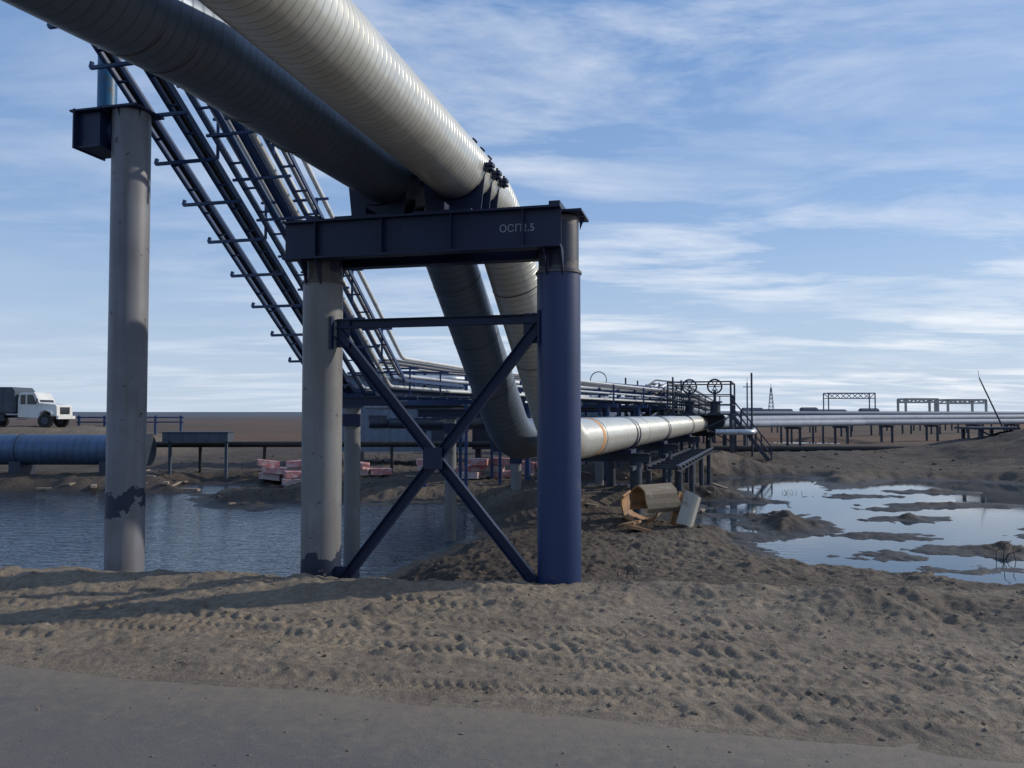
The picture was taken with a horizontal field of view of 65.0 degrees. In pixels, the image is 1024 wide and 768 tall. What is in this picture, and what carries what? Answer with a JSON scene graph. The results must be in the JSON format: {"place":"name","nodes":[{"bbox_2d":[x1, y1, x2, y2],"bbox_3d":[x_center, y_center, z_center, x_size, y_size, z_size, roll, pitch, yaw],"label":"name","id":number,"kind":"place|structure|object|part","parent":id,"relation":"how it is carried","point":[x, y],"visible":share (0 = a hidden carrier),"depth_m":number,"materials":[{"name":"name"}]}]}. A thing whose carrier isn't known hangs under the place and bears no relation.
{"place":"outdoors","nodes":[
{"label":"outdoors","id":0,"kind":"place"},
{"bbox_2d":[0,412,1023,763],"bbox_3d":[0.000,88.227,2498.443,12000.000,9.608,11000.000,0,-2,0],"label":"ground","id":1,"kind":"structure","parent":0,"point":[628,666],"depth_m":9.54,"materials":[{"name":"brown sand"}]},
{"bbox_2d":[0,387,74,427],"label":"flatbed truck","id":2,"kind":"object","parent":1,"relation":"on","point":[46,410],"visible":0.98,"depth_m":55.98,"materials":[{"name":"white paint"}]},
{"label":"windows and grille","id":3,"kind":"part","parent":2,"relation":"part of","materials":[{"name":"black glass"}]},
{"bbox_2d":[0,434,156,474],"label":"corrugated blue pipe","id":4,"kind":"object","parent":1,"relation":"on","point":[23,453],"visible":0.75,"depth_m":35.53,"materials":[{"name":"metal"}]},
{"bbox_2d":[69,56,164,571],"bbox_3d":[-6.658,-0.645,13.429,1.180,10.250,0.840,-1,-2,14],"label":"tall support pile","id":5,"kind":"object","parent":1,"relation":"on","point":[109,127],"visible":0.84,"depth_m":13.23,"materials":[{"name":"grey paint"}]},
{"bbox_2d":[76,415,183,434],"bbox_3d":[-28.500,3.396,59.917,8.000,2.100,0.140,0,-2,0],"label":"road guard rail","id":6,"kind":"object","parent":1,"relation":"on","point":[79,421],"visible":0.48,"depth_m":59.88,"materials":[{"name":"blue metal"}]},
{"bbox_2d":[161,431,234,477],"bbox_3d":[-14.500,3.267,37.107,3.100,2.125,0.900,0,-2,0],"label":"steel duct box","id":7,"kind":"object","parent":1,"relation":"on","point":[170,437],"visible":0.96,"depth_m":36.74,"materials":[{"name":"grey metal"}]},
{"bbox_2d":[156,441,494,472],"bbox_3d":[-6.502,3.659,38.432,21.026,1.836,0.356,0,-2,-3],"label":"black pipe","id":8,"kind":"object","parent":1,"relation":"on","point":[265,444],"visible":0.55,"depth_m":38.14,"materials":[{"name":"metal"}]},
{"bbox_2d":[47,23,686,480],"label":"cable and pipe rack","id":9,"kind":"object","parent":1,"relation":"on","point":[263,175],"visible":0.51,"depth_m":15.80,"materials":[{"name":"metal"}]},
{"bbox_2d":[36,468,728,511],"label":"rocks","id":10,"kind":"object","parent":1,"relation":"on","point":[198,489],"visible":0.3,"depth_m":33.58,"materials":[{"name":"brown stone"}]},
{"bbox_2d":[257,457,536,485],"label":"insulation packs","id":11,"kind":"object","parent":1,"relation":"on","point":[286,475],"visible":0.54,"depth_m":36.27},
{"bbox_2d":[342,373,464,461],"bbox_3d":[-6.200,2.196,46.952,7.500,5.470,3.500,0,-2,0],"label":"equipment shelter","id":12,"kind":"object","parent":1,"relation":"on","point":[377,434],"visible":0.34,"depth_m":45.43,"materials":[{"name":"metal"}]},
{"bbox_2d":[360,415,457,461],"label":"door and window","id":13,"kind":"structure","parent":12,"relation":"in","point":[435,435],"depth_m":45.39,"materials":[{"name":"metal"}]},
{"bbox_2d":[282,138,588,583],"bbox_3d":[-1.024,0.289,12.513,4.530,8.118,2.090,-1,-2,14],"label":"pipe support frame","id":14,"kind":"object","parent":1,"relation":"on","point":[475,225],"visible":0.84,"depth_m":11.81,"materials":[{"name":"blue paint"}]},
{"bbox_2d":[472,390,524,457],"bbox_3d":[-0.800,2.253,49.951,3.700,5.570,3.500,0,-2,0],"label":"equipment shelter","id":15,"kind":"object","parent":1,"relation":"on","point":[480,435],"visible":0.09,"depth_m":48.42,"materials":[{"name":"metal"}]},
{"bbox_2d":[475,417,481,457],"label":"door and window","id":16,"kind":"structure","parent":15,"relation":"in","point":[478,452],"depth_m":48.69,"materials":[{"name":"metal"}]},
{"bbox_2d":[0,552,1023,767],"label":"dirt clods","id":17,"kind":"object","parent":1,"relation":"on","point":[694,712],"visible":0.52,"depth_m":8.80,"materials":[{"name":"soil"}]},
{"bbox_2d":[74,448,994,569],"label":"mud lumps","id":18,"kind":"object","parent":1,"relation":"on","point":[662,521],"visible":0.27,"depth_m":41.76,"materials":[{"name":"brown soil"}]},
{"bbox_2d":[364,371,712,487],"bbox_3d":[11.004,2.697,59.929,6.270,5.498,67.806,-1,-2,24],"label":"multi line pipe rack","id":19,"kind":"object","parent":1,"relation":"on","point":[425,424],"visible":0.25,"depth_m":32.47,"materials":[{"name":"metal"}]},
{"bbox_2d":[581,393,608,416],"bbox_3d":[4.500,2.861,59.936,5.500,5.070,4.000,0,-2,0],"label":"equipment shelter","id":20,"kind":"object","parent":1,"relation":"on","point":[592,414],"visible":0.06,"depth_m":58.21,"materials":[{"name":"metal"}]},
{"bbox_2d":[581,417,649,514],"bbox_3d":[2.617,2.880,24.062,3.000,3.765,1.800,-1,-2,18],"label":"pipe support","id":21,"kind":"object","parent":1,"relation":"on","point":[632,457],"visible":0.27,"depth_m":23.67,"materials":[{"name":"metal"}]},
{"bbox_2d":[1,0,653,458],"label":"insulated pipeline","id":22,"kind":"object","parent":21,"relation":"on","point":[199,50],"visible":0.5,"depth_m":9.04,"materials":[{"name":"grey metal"}]},
{"bbox_2d":[617,520,652,531],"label":"broken insulation slabs","id":23,"kind":"object","parent":1,"relation":"on","point":[630,524],"depth_m":19.84,"materials":[{"name":"plastic"}]},
{"bbox_2d":[606,416,677,486],"bbox_3d":[4.907,3.131,31.058,3.000,3.765,1.800,-1,-2,18],"label":"pipe support","id":24,"kind":"object","parent":1,"relation":"on","point":[666,448],"visible":0.3,"depth_m":30.89,"materials":[{"name":"metal"}]},
{"bbox_2d":[620,483,700,526],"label":"pipe insulation shells","id":25,"kind":"object","parent":1,"relation":"on","point":[658,499],"visible":0.91,"depth_m":20.75,"materials":[{"name":"plastic"}]},
{"bbox_2d":[644,415,699,479],"bbox_3d":[7.850,3.452,40.052,3.000,3.765,1.800,-1,-2,18],"label":"pipe support","id":26,"kind":"object","parent":1,"relation":"on","point":[690,439],"visible":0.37,"depth_m":39.79,"materials":[{"name":"metal"}]},
{"bbox_2d":[198,0,726,458],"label":"insulated pipeline","id":27,"kind":"object","parent":26,"relation":"on","point":[345,60],"visible":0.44,"depth_m":9.16,"materials":[{"name":"white paint"}]},
{"bbox_2d":[644,447,713,492],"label":"service platform","id":28,"kind":"structure","parent":1,"relation":"on","point":[685,459],"depth_m":30.22,"materials":[{"name":"metal"}]},
{"bbox_2d":[590,371,771,460],"bbox_3d":[10.169,2.036,48.926,10.609,5.632,6.100,0,-2,13],"label":"valve station","id":29,"kind":"object","parent":1,"relation":"on","point":[715,417],"visible":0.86,"depth_m":47.93,"materials":[{"name":"metal"}]},
{"bbox_2d":[670,415,714,452],"bbox_3d":[11.121,3.810,50.046,3.000,3.765,1.800,-1,-2,18],"label":"pipe support","id":30,"kind":"object","parent":1,"relation":"on","point":[707,434],"visible":0.12,"depth_m":49.65,"materials":[{"name":"metal"}]},
{"bbox_2d":[695,416,728,447],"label":"pipe support","id":31,"kind":"object","parent":1,"relation":"on","point":[723,439],"visible":0.07,"depth_m":65.68,"materials":[{"name":"metal"}]},
{"bbox_2d":[746,383,748,445],"bbox_3d":[16.400,2.278,55.954,0.600,5.450,0.140,0,-2,0],"label":"lamp mast","id":32,"kind":"object","parent":1,"relation":"on","point":[747,409],"visible":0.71,"depth_m":55.94,"materials":[{"name":"grey metal"}]},
{"bbox_2d":[768,388,773,408],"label":"lattice mast","id":33,"kind":"object","parent":1,"relation":"on","point":[770,398],"visible":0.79,"depth_m":399.82,"materials":[{"name":"grey metal"}]},
{"bbox_2d":[799,409,817,410],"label":"walls","id":34,"kind":"structure","parent":1,"relation":"on","point":[808,409],"depth_m":397.80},
{"bbox_2d":[800,407,817,408],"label":"roof","id":35,"kind":"structure","parent":34,"relation":"on","point":[808,408],"depth_m":400.11,"materials":[{"name":"metal"}]},
{"bbox_2d":[713,446,912,451],"bbox_3d":[33.133,4.386,56.560,38.278,0.788,3.127,0,-2,-6],"label":"black pipe","id":36,"kind":"object","parent":1,"relation":"on","point":[797,448],"visible":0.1,"depth_m":55.27,"materials":[{"name":"metal"}]},
{"bbox_2d":[617,490,1015,578],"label":"dry twigs","id":37,"kind":"object","parent":1,"relation":"on","point":[1004,559],"visible":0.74,"depth_m":17.79,"materials":[{"name":"black plant"}]},
{"bbox_2d":[669,411,1023,432],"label":"pipeline","id":38,"kind":"object","parent":1,"relation":"on","point":[770,413],"visible":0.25,"depth_m":126.21,"materials":[{"name":"metal"}]},
{"bbox_2d":[823,393,875,410],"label":"lattice gantry","id":39,"kind":"object","parent":1,"relation":"on","point":[869,397],"visible":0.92,"depth_m":249.90,"materials":[{"name":"grey metal"}]},
{"bbox_2d":[702,414,1023,442],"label":"pipeline","id":40,"kind":"object","parent":1,"relation":"on","point":[861,417],"visible":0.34,"depth_m":102.00,"materials":[{"name":"metal"}]},
{"bbox_2d":[723,419,1023,445],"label":"pipeline","id":41,"kind":"object","parent":1,"relation":"on","point":[787,425],"visible":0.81,"depth_m":78.45,"materials":[{"name":"metal"}]},
{"bbox_2d":[897,398,938,410],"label":"pipe gantry","id":42,"kind":"object","parent":1,"relation":"on","point":[905,401],"visible":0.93,"depth_m":199.78,"materials":[{"name":"grey metal"}]},
{"bbox_2d":[934,399,987,411],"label":"pipe gantry","id":43,"kind":"object","parent":1,"relation":"on","point":[972,402],"visible":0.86,"depth_m":199.77,"materials":[{"name":"grey metal"}]},
{"bbox_2d":[954,427,1020,438],"bbox_3d":[29.500,3.578,49.904,2.600,1.820,2.600,0,-2,0],"label":"pipe trestle","id":44,"kind":"object","parent":1,"relation":"on","point":[990,429],"visible":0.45,"depth_m":48.84,"materials":[{"name":"metal"}]},
{"bbox_2d":[978,373,1004,430],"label":"leaning pole","id":45,"kind":"object","parent":1,"relation":"on","point":[1000,422],"visible":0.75,"depth_m":77.93,"materials":[{"name":"metal"}]},
{"bbox_2d":[0,664,1023,767],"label":"asphalt road","id":46,"kind":"structure","parent":0,"point":[240,726],"depth_m":6.19,"materials":[{"name":"grey asphalt"}]},
{"bbox_2d":[0,441,1023,584],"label":"pond water","id":47,"kind":"structure","parent":0,"point":[38,530],"depth_m":22.72,"materials":[{"name":"blue liquid"}]},
{"bbox_2d":[342,396,387,572],"bbox_3d":[-3.320,2.478,16.672,1.793,4.440,0.484,0,-2,3],"label":"thin support pile","id":48,"kind":"object","parent":47,"relation":"in","point":[352,420],"visible":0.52,"depth_m":16.55,"materials":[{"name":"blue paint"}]},
{"bbox_2d":[417,409,480,540],"bbox_3d":[-1.600,2.751,20.815,1.797,4.190,0.448,0,-2,4],"label":"thin support pile","id":49,"kind":"object","parent":47,"relation":"in","point":[450,415],"visible":0.59,"depth_m":20.71,"materials":[{"name":"blue paint"}]},
{"bbox_2d":[492,446,521,490],"bbox_3d":[0.150,3.751,29.885,1.781,2.840,0.568,0,-2,0],"label":"thin support pile","id":50,"kind":"object","parent":47,"relation":"in","point":[515,474],"visible":0.26,"depth_m":29.71,"materials":[{"name":"grey paint"}]},
{"bbox_2d":[595,461,603,484],"bbox_3d":[3.900,3.966,35.881,1.781,2.840,0.568,0,-2,0],"label":"thin support pile","id":51,"kind":"object","parent":47,"relation":"in","point":[599,472],"visible":0.14,"depth_m":35.71,"materials":[{"name":"grey paint"}]},
{"bbox_2d":[0,0,1023,411],"label":"sky","id":52,"kind":"structure","parent":0,"point":[810,199],"materials":[{"name":"blue"}]},
{"bbox_2d":[741,408,763,409],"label":"roof","id":53,"kind":"structure","parent":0,"point":[753,409],"depth_m":393.44,"materials":[{"name":"metal"}]},
{"bbox_2d":[818,409,845,410],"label":"roof","id":54,"kind":"structure","parent":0,"point":[832,410],"depth_m":401.89,"materials":[{"name":"metal"}]},
{"bbox_2d":[859,408,878,409],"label":"roof","id":55,"kind":"structure","parent":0,"point":[868,409],"depth_m":409.37,"materials":[{"name":"metal"}]},
{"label":"walls","id":56,"kind":"object","parent":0,"visible":0},
{"bbox_2d":[763,409,792,410],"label":"roof","id":57,"kind":"structure","parent":56,"relation":"on","point":[777,410],"depth_m":395.17,"materials":[{"name":"metal"}]}
]}

